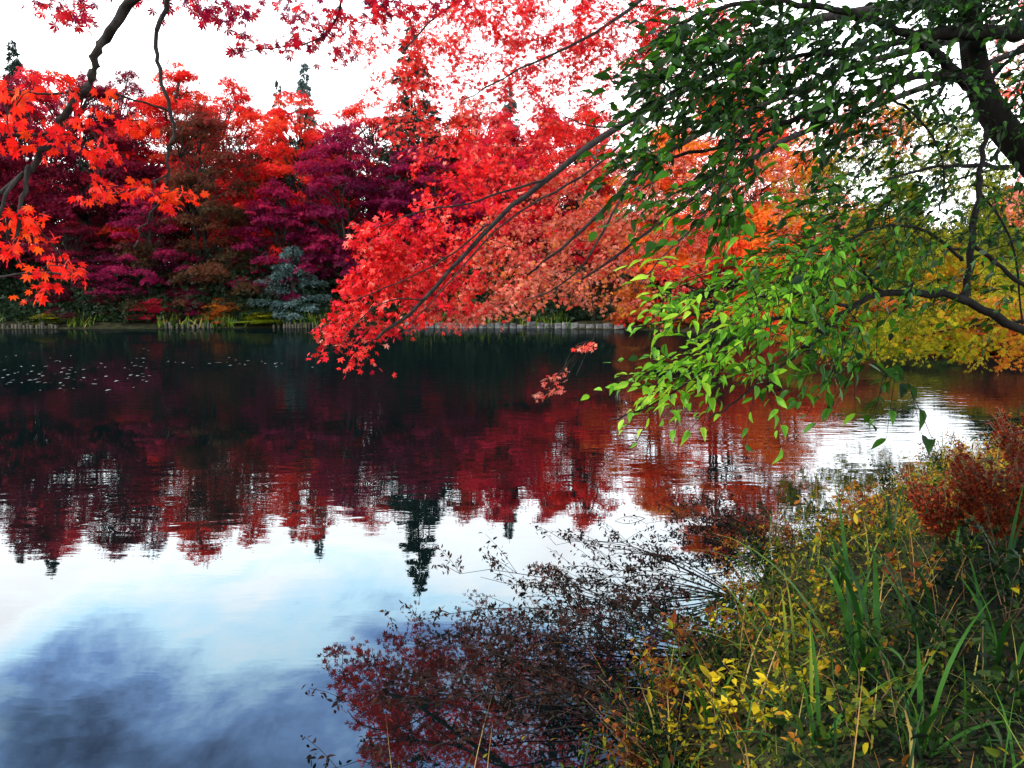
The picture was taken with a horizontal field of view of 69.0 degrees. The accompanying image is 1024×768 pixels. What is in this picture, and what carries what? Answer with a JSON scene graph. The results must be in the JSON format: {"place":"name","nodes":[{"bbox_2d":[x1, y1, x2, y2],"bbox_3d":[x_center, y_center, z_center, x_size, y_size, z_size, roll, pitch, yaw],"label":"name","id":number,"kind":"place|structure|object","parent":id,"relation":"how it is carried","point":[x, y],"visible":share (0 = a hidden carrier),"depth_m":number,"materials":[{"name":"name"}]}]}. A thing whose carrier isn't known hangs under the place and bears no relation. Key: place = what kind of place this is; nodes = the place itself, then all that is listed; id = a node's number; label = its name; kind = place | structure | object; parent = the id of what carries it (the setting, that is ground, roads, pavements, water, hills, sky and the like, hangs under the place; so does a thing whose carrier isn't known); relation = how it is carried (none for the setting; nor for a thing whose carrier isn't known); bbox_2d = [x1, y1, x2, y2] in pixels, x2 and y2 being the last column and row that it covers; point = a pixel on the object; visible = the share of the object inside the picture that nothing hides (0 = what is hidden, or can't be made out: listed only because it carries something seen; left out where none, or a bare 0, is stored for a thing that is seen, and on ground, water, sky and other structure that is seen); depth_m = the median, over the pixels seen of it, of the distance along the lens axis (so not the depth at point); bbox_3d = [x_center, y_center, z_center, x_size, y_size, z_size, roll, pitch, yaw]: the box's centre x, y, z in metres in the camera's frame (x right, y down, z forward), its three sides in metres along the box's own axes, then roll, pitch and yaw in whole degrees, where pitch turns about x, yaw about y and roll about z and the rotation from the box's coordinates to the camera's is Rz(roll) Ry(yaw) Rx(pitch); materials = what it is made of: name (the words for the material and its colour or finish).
{"place":"outdoors","nodes":[
{"label":"outdoors","id":0,"kind":"place"},
{"bbox_2d":[0,328,1023,767],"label":"water","id":1,"kind":"structure","parent":0,"point":[206,560],"depth_m":6.97,"materials":[{"name":"liquid"}]},
{"bbox_2d":[595,660,700,751],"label":"waterside weed","id":2,"kind":"object","parent":1,"relation":"in","point":[655,717],"visible":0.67,"depth_m":3.27,"materials":[{"name":"brown plant"}]},
{"bbox_2d":[657,601,727,657],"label":"waterside weed","id":3,"kind":"object","parent":1,"relation":"in","point":[689,626],"visible":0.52,"depth_m":4.09,"materials":[{"name":"brown plant"}]},
{"bbox_2d":[672,600,742,689],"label":"waterside weed","id":4,"kind":"object","parent":1,"relation":"in","point":[696,651],"visible":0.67,"depth_m":3.78,"materials":[{"name":"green plant"}]},
{"bbox_2d":[0,278,1023,767],"bbox_3d":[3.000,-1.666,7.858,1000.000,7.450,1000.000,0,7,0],"label":"ground","id":5,"kind":"structure","parent":0,"point":[720,760],"depth_m":3.66,"materials":[{"name":"green plant"}]},
{"bbox_2d":[0,35,55,278],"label":"spruce tree","id":6,"kind":"object","parent":5,"relation":"on","point":[15,62],"visible":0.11,"depth_m":59.27,"materials":[{"name":"plant"}]},
{"bbox_2d":[2,322,58,328],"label":"stake edging","id":7,"kind":"object","parent":5,"relation":"on","point":[30,326],"visible":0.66,"depth_m":44.65,"materials":[{"name":"grey wood"}]},
{"bbox_2d":[0,70,96,294],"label":"maple tree","id":8,"kind":"object","parent":5,"relation":"on","point":[52,223],"visible":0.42,"depth_m":47.88,"materials":[{"name":"red plant"}]},
{"bbox_2d":[0,61,124,259],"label":"maple tree","id":9,"kind":"object","parent":5,"relation":"on","point":[45,99],"visible":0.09,"depth_m":56.53,"materials":[{"name":"red plant"}]},
{"bbox_2d":[12,217,135,318],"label":"maple tree","id":10,"kind":"object","parent":5,"relation":"on","point":[72,226],"visible":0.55,"depth_m":46.76,"materials":[{"name":"red plant"}]},
{"bbox_2d":[0,65,183,288],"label":"maple tree","id":11,"kind":"object","parent":5,"relation":"on","point":[85,214],"visible":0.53,"depth_m":49.19,"materials":[{"name":"red plant"}]},
{"bbox_2d":[40,60,198,268],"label":"maple tree","id":12,"kind":"object","parent":5,"relation":"on","point":[130,75],"visible":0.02,"depth_m":56.65,"materials":[{"name":"red plant"}]},
{"bbox_2d":[74,190,221,305],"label":"maple tree","id":13,"kind":"object","parent":5,"relation":"on","point":[151,281],"visible":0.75,"depth_m":46.42,"materials":[{"name":"purple plant"}]},
{"bbox_2d":[126,298,173,321],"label":"shrub","id":14,"kind":"object","parent":5,"relation":"on","point":[155,310],"visible":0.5,"depth_m":46.11,"materials":[{"name":"red plant"}]},
{"bbox_2d":[155,294,207,322],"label":"shrub","id":15,"kind":"object","parent":5,"relation":"on","point":[189,312],"visible":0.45,"depth_m":45.94,"materials":[{"name":"red plant"}]},
{"bbox_2d":[86,55,281,267],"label":"maple tree","id":16,"kind":"object","parent":5,"relation":"on","point":[177,96],"visible":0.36,"depth_m":53.23,"materials":[{"name":"red plant"}]},
{"bbox_2d":[109,96,301,312],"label":"maple tree","id":17,"kind":"object","parent":5,"relation":"on","point":[205,124],"visible":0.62,"depth_m":47.20,"materials":[{"name":"red plant"}]},
{"bbox_2d":[195,298,247,323],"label":"shrub","id":18,"kind":"object","parent":5,"relation":"on","point":[218,311],"visible":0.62,"depth_m":45.93,"materials":[{"name":"orange plant"}]},
{"bbox_2d":[154,70,294,265],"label":"maple tree","id":19,"kind":"object","parent":5,"relation":"on","point":[243,114],"visible":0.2,"depth_m":58.49,"materials":[{"name":"red plant"}]},
{"bbox_2d":[0,0,482,306],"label":"hanging maple","id":20,"kind":"object","parent":5,"relation":"on","point":[79,94],"visible":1,"depth_m":3.02,"materials":[{"name":"red plant"}]},
{"bbox_2d":[233,311,288,323],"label":"shrub","id":21,"kind":"object","parent":5,"relation":"on","point":[267,317],"visible":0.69,"depth_m":45.49,"materials":[{"name":"green plant"}]},
{"bbox_2d":[221,178,339,301],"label":"maple tree","id":22,"kind":"object","parent":5,"relation":"on","point":[287,220],"visible":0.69,"depth_m":47.17,"materials":[{"name":"purple plant"}]},
{"bbox_2d":[246,244,332,322],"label":"spruce shrub","id":23,"kind":"object","parent":5,"relation":"on","point":[283,267],"visible":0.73,"depth_m":46.27,"materials":[{"name":"teal plant"}]},
{"bbox_2d":[208,83,387,275],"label":"maple tree","id":24,"kind":"object","parent":5,"relation":"on","point":[273,133],"visible":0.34,"depth_m":50.67,"materials":[{"name":"plant"}]},
{"bbox_2d":[284,63,332,235],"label":"spruce tree","id":25,"kind":"object","parent":5,"relation":"on","point":[303,85],"visible":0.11,"depth_m":57.57,"materials":[{"name":"green plant"}]},
{"bbox_2d":[266,116,400,309],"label":"maple tree","id":26,"kind":"object","parent":5,"relation":"on","point":[344,167],"visible":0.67,"depth_m":47.75,"materials":[{"name":"purple plant"}]},
{"bbox_2d":[0,309,675,327],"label":"shore grass","id":27,"kind":"structure","parent":5,"relation":"on","point":[193,321],"depth_m":45.64,"materials":[{"name":"green plant"}]},
{"bbox_2d":[318,86,404,276],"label":"maple tree","id":28,"kind":"object","parent":5,"relation":"on","point":[350,111],"visible":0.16,"depth_m":57.31,"materials":[{"name":"red plant"}]},
{"bbox_2d":[0,237,732,324],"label":"undergrowth","id":29,"kind":"object","parent":5,"relation":"on","point":[13,310],"visible":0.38,"depth_m":46.89,"materials":[{"name":"plant"}]},
{"bbox_2d":[331,141,489,297],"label":"maple tree","id":30,"kind":"object","parent":5,"relation":"on","point":[404,195],"visible":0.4,"depth_m":49.02,"materials":[{"name":"purple plant"}]},
{"bbox_2d":[359,20,462,297],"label":"spruce tree","id":31,"kind":"object","parent":5,"relation":"on","point":[423,105],"visible":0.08,"depth_m":55.22,"materials":[{"name":"plant"}]},
{"bbox_2d":[408,104,534,269],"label":"maple tree","id":32,"kind":"object","parent":5,"relation":"on","point":[457,119],"visible":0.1,"depth_m":57.03,"materials":[{"name":"red plant"}]},
{"bbox_2d":[300,577,661,767],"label":"withered shrub","id":33,"kind":"object","parent":5,"relation":"on","point":[552,690],"visible":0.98,"depth_m":3.43,"materials":[{"name":"red plant"}]},
{"bbox_2d":[415,104,582,278],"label":"maple tree","id":34,"kind":"object","parent":5,"relation":"on","point":[496,130],"visible":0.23,"depth_m":50.50,"materials":[{"name":"red plant"}]},
{"bbox_2d":[487,85,536,289],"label":"spruce tree","id":35,"kind":"object","parent":5,"relation":"on","point":[507,105],"visible":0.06,"depth_m":59.72,"materials":[{"name":"plant"}]},
{"bbox_2d":[405,322,624,328],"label":"stone edging","id":36,"kind":"object","parent":5,"relation":"on","point":[562,325],"visible":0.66,"depth_m":45.41,"materials":[{"name":"grey stone"}]},
{"bbox_2d":[25,92,1023,303],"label":"wood","id":37,"kind":"object","parent":5,"relation":"on","point":[381,157],"visible":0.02,"depth_m":58.11,"materials":[{"name":"red plant"}]},
{"bbox_2d":[487,103,603,266],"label":"maple tree","id":38,"kind":"object","parent":5,"relation":"on","point":[541,144],"visible":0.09,"depth_m":57.00,"materials":[{"name":"red plant"}]},
{"bbox_2d":[399,532,707,740],"bbox_3d":[-0.083,1.284,4.275,1.765,0.501,1.767,-5,9,-38],"label":"withered shrub","id":39,"kind":"object","parent":5,"relation":"on","point":[599,618],"visible":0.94,"depth_m":4.15,"materials":[{"name":"brown plant"}]},
{"bbox_2d":[502,98,663,305],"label":"maple tree","id":40,"kind":"object","parent":5,"relation":"on","point":[571,204],"visible":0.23,"depth_m":50.17,"materials":[{"name":"red plant"}]},
{"bbox_2d":[572,676,659,767],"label":"waterside weed","id":41,"kind":"object","parent":5,"relation":"on","point":[617,733],"visible":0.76,"depth_m":3.11,"materials":[{"name":"brown plant"}]},
{"bbox_2d":[516,515,734,619],"bbox_3d":[0.598,1.228,5.085,1.721,0.469,1.106,5,8,36],"label":"withered shrub","id":42,"kind":"object","parent":5,"relation":"on","point":[668,558],"visible":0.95,"depth_m":5.08,"materials":[{"name":"brown plant"}]},
{"bbox_2d":[603,278,660,324],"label":"shrub","id":43,"kind":"object","parent":5,"relation":"on","point":[632,288],"visible":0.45,"depth_m":43.91,"materials":[{"name":"orange plant"}]},
{"bbox_2d":[583,121,712,303],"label":"maple tree","id":44,"kind":"object","parent":5,"relation":"on","point":[674,174],"visible":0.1,"depth_m":46.95,"materials":[{"name":"red plant"}]},
{"bbox_2d":[612,702,694,767],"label":"waterside weed","id":45,"kind":"object","parent":5,"relation":"on","point":[663,752],"visible":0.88,"depth_m":3.01,"materials":[{"name":"brown plant"}]},
{"bbox_2d":[306,0,1023,401],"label":"overhanging maple","id":46,"kind":"object","parent":5,"relation":"on","point":[428,274],"visible":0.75,"depth_m":8.05,"materials":[{"name":"red plant"}]},
{"bbox_2d":[630,626,716,725],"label":"waterside weed","id":47,"kind":"object","parent":5,"relation":"on","point":[671,684],"visible":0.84,"depth_m":3.52,"materials":[{"name":"brown plant"}]},
{"bbox_2d":[657,691,689,740],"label":"yellow seedling","id":48,"kind":"object","parent":5,"relation":"on","point":[671,725],"visible":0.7,"depth_m":3.24,"materials":[{"name":"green plant"}]},
{"bbox_2d":[624,648,734,730],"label":"sedge clump","id":49,"kind":"object","parent":5,"relation":"on","point":[702,700],"visible":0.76,"depth_m":3.39,"materials":[{"name":"green plant"}]},
{"bbox_2d":[652,293,713,327],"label":"shrub","id":50,"kind":"object","parent":5,"relation":"on","point":[684,321],"visible":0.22,"depth_m":41.58,"materials":[{"name":"orange plant"}]},
{"bbox_2d":[682,671,720,707],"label":"yellow seedling","id":51,"kind":"object","parent":5,"relation":"on","point":[715,676],"visible":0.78,"depth_m":3.46,"materials":[{"name":"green plant"}]},
{"bbox_2d":[624,487,786,552],"bbox_3d":[1.675,1.087,6.155,1.204,0.477,1.214,3,8,27],"label":"withered shrub","id":52,"kind":"object","parent":5,"relation":"on","point":[727,522],"visible":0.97,"depth_m":6.04,"materials":[{"name":"brown plant"}]},
{"bbox_2d":[398,413,1023,767],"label":"ground cover","id":53,"kind":"object","parent":5,"relation":"on","point":[890,729],"visible":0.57,"depth_m":3.43,"materials":[{"name":"green plant"}]},
{"bbox_2d":[704,690,737,742],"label":"yellow seedling","id":54,"kind":"object","parent":5,"relation":"on","point":[731,702],"visible":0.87,"depth_m":3.24,"materials":[{"name":"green plant"}]},
{"bbox_2d":[609,84,847,325],"bbox_3d":[11.309,-9.718,39.670,12.467,13.238,11.381,2,7,13],"label":"maple tree","id":55,"kind":"object","parent":5,"relation":"on","point":[748,214],"visible":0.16,"depth_m":39.55,"materials":[{"name":"orange plant"}]},
{"bbox_2d":[682,565,774,629],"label":"waterside weed","id":56,"kind":"object","parent":5,"relation":"on","point":[717,597],"visible":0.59,"depth_m":4.53,"materials":[{"name":"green plant"}]},
{"bbox_2d":[692,523,768,586],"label":"sedge clump","id":57,"kind":"object","parent":5,"relation":"on","point":[756,574],"visible":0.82,"depth_m":5.07,"materials":[{"name":"green plant"}]},
{"bbox_2d":[707,545,757,602],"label":"waterside weed","id":58,"kind":"object","parent":5,"relation":"on","point":[740,588],"visible":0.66,"depth_m":4.90,"materials":[{"name":"brown plant"}]},
{"bbox_2d":[718,591,769,645],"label":"weed","id":59,"kind":"object","parent":5,"relation":"on","point":[747,605],"visible":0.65,"depth_m":4.26,"materials":[{"name":"green plant"}]},
{"bbox_2d":[689,667,800,760],"bbox_3d":[0.942,1.409,3.071,0.476,0.319,0.592,3,7,23],"label":"sedge clump","id":60,"kind":"object","parent":5,"relation":"on","point":[732,742],"visible":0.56,"depth_m":3.10,"materials":[{"name":"green plant"}]},
{"bbox_2d":[716,658,778,715],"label":"yellow seedling","id":61,"kind":"object","parent":5,"relation":"on","point":[771,687],"visible":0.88,"depth_m":3.24,"materials":[{"name":"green plant"}]},
{"bbox_2d":[733,527,776,575],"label":"waterside weed","id":62,"kind":"object","parent":5,"relation":"on","point":[758,545],"visible":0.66,"depth_m":5.30,"materials":[{"name":"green plant"}]},
{"bbox_2d":[737,552,804,610],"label":"weed","id":63,"kind":"object","parent":5,"relation":"on","point":[775,581],"visible":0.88,"depth_m":4.59,"materials":[{"name":"green plant"}]},
{"bbox_2d":[750,684,791,732],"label":"yellow seedling","id":64,"kind":"object","parent":5,"relation":"on","point":[757,710],"visible":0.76,"depth_m":3.06,"materials":[{"name":"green plant"}]},
{"bbox_2d":[761,506,804,553],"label":"waterside weed","id":65,"kind":"object","parent":5,"relation":"on","point":[786,532],"visible":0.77,"depth_m":5.76,"materials":[{"name":"brown plant"}]},
{"bbox_2d":[677,572,890,677],"bbox_3d":[1.362,1.193,3.794,1.128,0.523,0.468,0,7,4],"label":"sedge clump","id":66,"kind":"object","parent":5,"relation":"on","point":[785,632],"visible":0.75,"depth_m":3.74,"materials":[{"name":"green plant"}]},
{"bbox_2d":[698,190,876,337],"bbox_3d":[13.949,-5.895,37.068,8.317,7.668,9.667,4,8,31],"label":"maple tree","id":67,"kind":"object","parent":5,"relation":"on","point":[762,227],"visible":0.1,"depth_m":35.92,"materials":[{"name":"orange plant"}]},
{"bbox_2d":[576,0,1023,464],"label":"broadleaf tree","id":68,"kind":"object","parent":5,"relation":"on","point":[993,114],"visible":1,"depth_m":3.36,"materials":[{"name":"green plant"}]},
{"bbox_2d":[769,640,831,702],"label":"weed","id":69,"kind":"object","parent":5,"relation":"on","point":[823,663],"visible":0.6,"depth_m":3.27,"materials":[{"name":"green plant"}]},
{"bbox_2d":[723,612,923,754],"bbox_3d":[1.159,1.153,2.883,0.657,0.479,0.633,2,7,16],"label":"sedge clump","id":70,"kind":"object","parent":5,"relation":"on","point":[810,706],"visible":0.74,"depth_m":2.84,"materials":[{"name":"green plant"}]},
{"bbox_2d":[811,512,847,550],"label":"weed","id":71,"kind":"object","parent":5,"relation":"on","point":[832,522],"visible":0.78,"depth_m":5.14,"materials":[{"name":"yellow plant"}]},
{"bbox_2d":[807,556,857,622],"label":"weed","id":72,"kind":"object","parent":5,"relation":"on","point":[817,585],"visible":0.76,"depth_m":4.24,"materials":[{"name":"yellow plant"}]},
{"bbox_2d":[714,482,969,685],"bbox_3d":[1.457,0.906,3.295,0.923,0.830,1.042,-3,8,-25],"label":"sedge clump","id":73,"kind":"object","parent":5,"relation":"on","point":[860,610],"visible":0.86,"depth_m":3.32,"materials":[{"name":"green plant"}]},
{"bbox_2d":[780,521,906,592],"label":"sedge clump","id":74,"kind":"object","parent":5,"relation":"on","point":[841,577],"visible":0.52,"depth_m":4.63,"materials":[{"name":"green plant"}]},
{"bbox_2d":[770,288,917,349],"bbox_3d":[12.927,-2.606,28.841,6.105,2.782,5.546,0,7,0],"label":"maple tree","id":75,"kind":"object","parent":5,"relation":"on","point":[842,308],"visible":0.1,"depth_m":28.38,"materials":[{"name":"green plant"}]},
{"bbox_2d":[832,479,878,543],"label":"weed","id":76,"kind":"object","parent":5,"relation":"on","point":[860,496],"visible":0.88,"depth_m":5.29,"materials":[{"name":"orange plant"}]},
{"bbox_2d":[824,667,898,747],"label":"weed","id":77,"kind":"object","parent":5,"relation":"on","point":[866,716],"visible":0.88,"depth_m":2.69,"materials":[{"name":"green plant"}]},
{"bbox_2d":[796,522,935,649],"bbox_3d":[1.654,0.974,3.541,0.671,0.580,0.636,-4,8,-27],"label":"sedge clump","id":78,"kind":"object","parent":5,"relation":"on","point":[929,601],"visible":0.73,"depth_m":3.56,"materials":[{"name":"green plant"}]},
{"bbox_2d":[828,479,930,546],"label":"sedge clump","id":79,"kind":"object","parent":5,"relation":"on","point":[892,528],"visible":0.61,"depth_m":5.20,"materials":[{"name":"green plant"}]},
{"bbox_2d":[736,54,1023,375],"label":"yellowing maple","id":80,"kind":"object","parent":5,"relation":"on","point":[892,347],"visible":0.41,"depth_m":12.56,"materials":[{"name":"yellow plant"}]},
{"bbox_2d":[820,227,943,293],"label":"maple tree","id":81,"kind":"object","parent":5,"relation":"on","point":[870,254],"visible":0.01,"depth_m":44.75,"materials":[{"name":"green plant"}]},
{"bbox_2d":[868,459,897,493],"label":"waterside weed","id":82,"kind":"object","parent":5,"relation":"on","point":[884,480],"visible":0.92,"depth_m":7.26,"materials":[{"name":"green plant"}]},
{"bbox_2d":[860,618,945,700],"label":"weed","id":83,"kind":"object","parent":5,"relation":"on","point":[897,668],"visible":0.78,"depth_m":3.04,"materials":[{"name":"green plant"}]},
{"bbox_2d":[881,550,946,611],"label":"weed","id":84,"kind":"object","parent":5,"relation":"on","point":[893,560],"visible":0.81,"depth_m":4.03,"materials":[{"name":"green plant"}]},
{"bbox_2d":[845,305,1017,355],"bbox_3d":[14.972,-1.947,26.474,5.740,1.844,4.938,-4,8,-33],"label":"maple tree","id":85,"kind":"object","parent":5,"relation":"on","point":[939,352],"visible":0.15,"depth_m":25.59,"materials":[{"name":"yellow plant"}]},
{"bbox_2d":[850,596,1023,757],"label":"sedge clump","id":86,"kind":"object","parent":5,"relation":"on","point":[934,714],"visible":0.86,"depth_m":2.62,"materials":[{"name":"green plant"}]},
{"bbox_2d":[902,472,982,547],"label":"burgundy shrub","id":87,"kind":"object","parent":5,"relation":"on","point":[944,512],"visible":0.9,"depth_m":4.77,"materials":[{"name":"red plant"}]},
{"bbox_2d":[922,456,963,504],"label":"weed","id":88,"kind":"object","parent":5,"relation":"on","point":[927,463],"visible":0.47,"depth_m":6.31,"materials":[{"name":"green plant"}]},
{"bbox_2d":[877,556,1023,690],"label":"sedge clump","id":89,"kind":"object","parent":5,"relation":"on","point":[1002,638],"visible":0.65,"depth_m":3.15,"materials":[{"name":"green plant"}]},
{"bbox_2d":[926,607,991,678],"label":"weed","id":90,"kind":"object","parent":5,"relation":"on","point":[957,666],"visible":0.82,"depth_m":3.14,"materials":[{"name":"green plant"}]},
{"bbox_2d":[900,293,1023,357],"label":"maple tree","id":91,"kind":"object","parent":5,"relation":"on","point":[1012,333],"visible":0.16,"depth_m":24.62,"materials":[{"name":"yellow plant"}]},
{"bbox_2d":[918,246,1023,300],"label":"maple tree","id":92,"kind":"object","parent":5,"relation":"on","point":[975,286],"visible":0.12,"depth_m":38.83,"materials":[{"name":"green plant"}]},
{"bbox_2d":[932,485,1023,591],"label":"sedge clump","id":93,"kind":"object","parent":5,"relation":"on","point":[1012,544],"visible":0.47,"depth_m":4.13,"materials":[{"name":"green plant"}]},
{"bbox_2d":[946,545,1020,608],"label":"weed","id":94,"kind":"object","parent":5,"relation":"on","point":[956,550],"visible":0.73,"depth_m":3.66,"materials":[{"name":"green plant"}]},
{"bbox_2d":[944,441,1023,553],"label":"burgundy shrub","id":95,"kind":"object","parent":5,"relation":"on","point":[979,482],"visible":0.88,"depth_m":4.50,"materials":[{"name":"red plant"}]},
{"bbox_2d":[955,494,1023,563],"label":"sedge clump","id":96,"kind":"object","parent":5,"relation":"on","point":[957,539],"visible":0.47,"depth_m":4.69,"materials":[{"name":"green plant"}]},
{"bbox_2d":[959,632,1023,729],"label":"weed","id":97,"kind":"object","parent":5,"relation":"on","point":[979,699],"visible":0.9,"depth_m":2.68,"materials":[{"name":"green plant"}]},
{"bbox_2d":[971,525,1023,627],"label":"weed","id":98,"kind":"object","parent":5,"relation":"on","point":[994,558],"visible":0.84,"depth_m":3.56,"materials":[{"name":"green plant"}]},
{"bbox_2d":[986,407,1023,485],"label":"burgundy shrub","id":99,"kind":"object","parent":5,"relation":"on","point":[1005,442],"visible":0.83,"depth_m":5.24,"materials":[{"name":"red plant"}]},
{"bbox_2d":[0,0,1023,245],"label":"sky","id":100,"kind":"structure","parent":0,"point":[65,50],"materials":[{"name":"white"}]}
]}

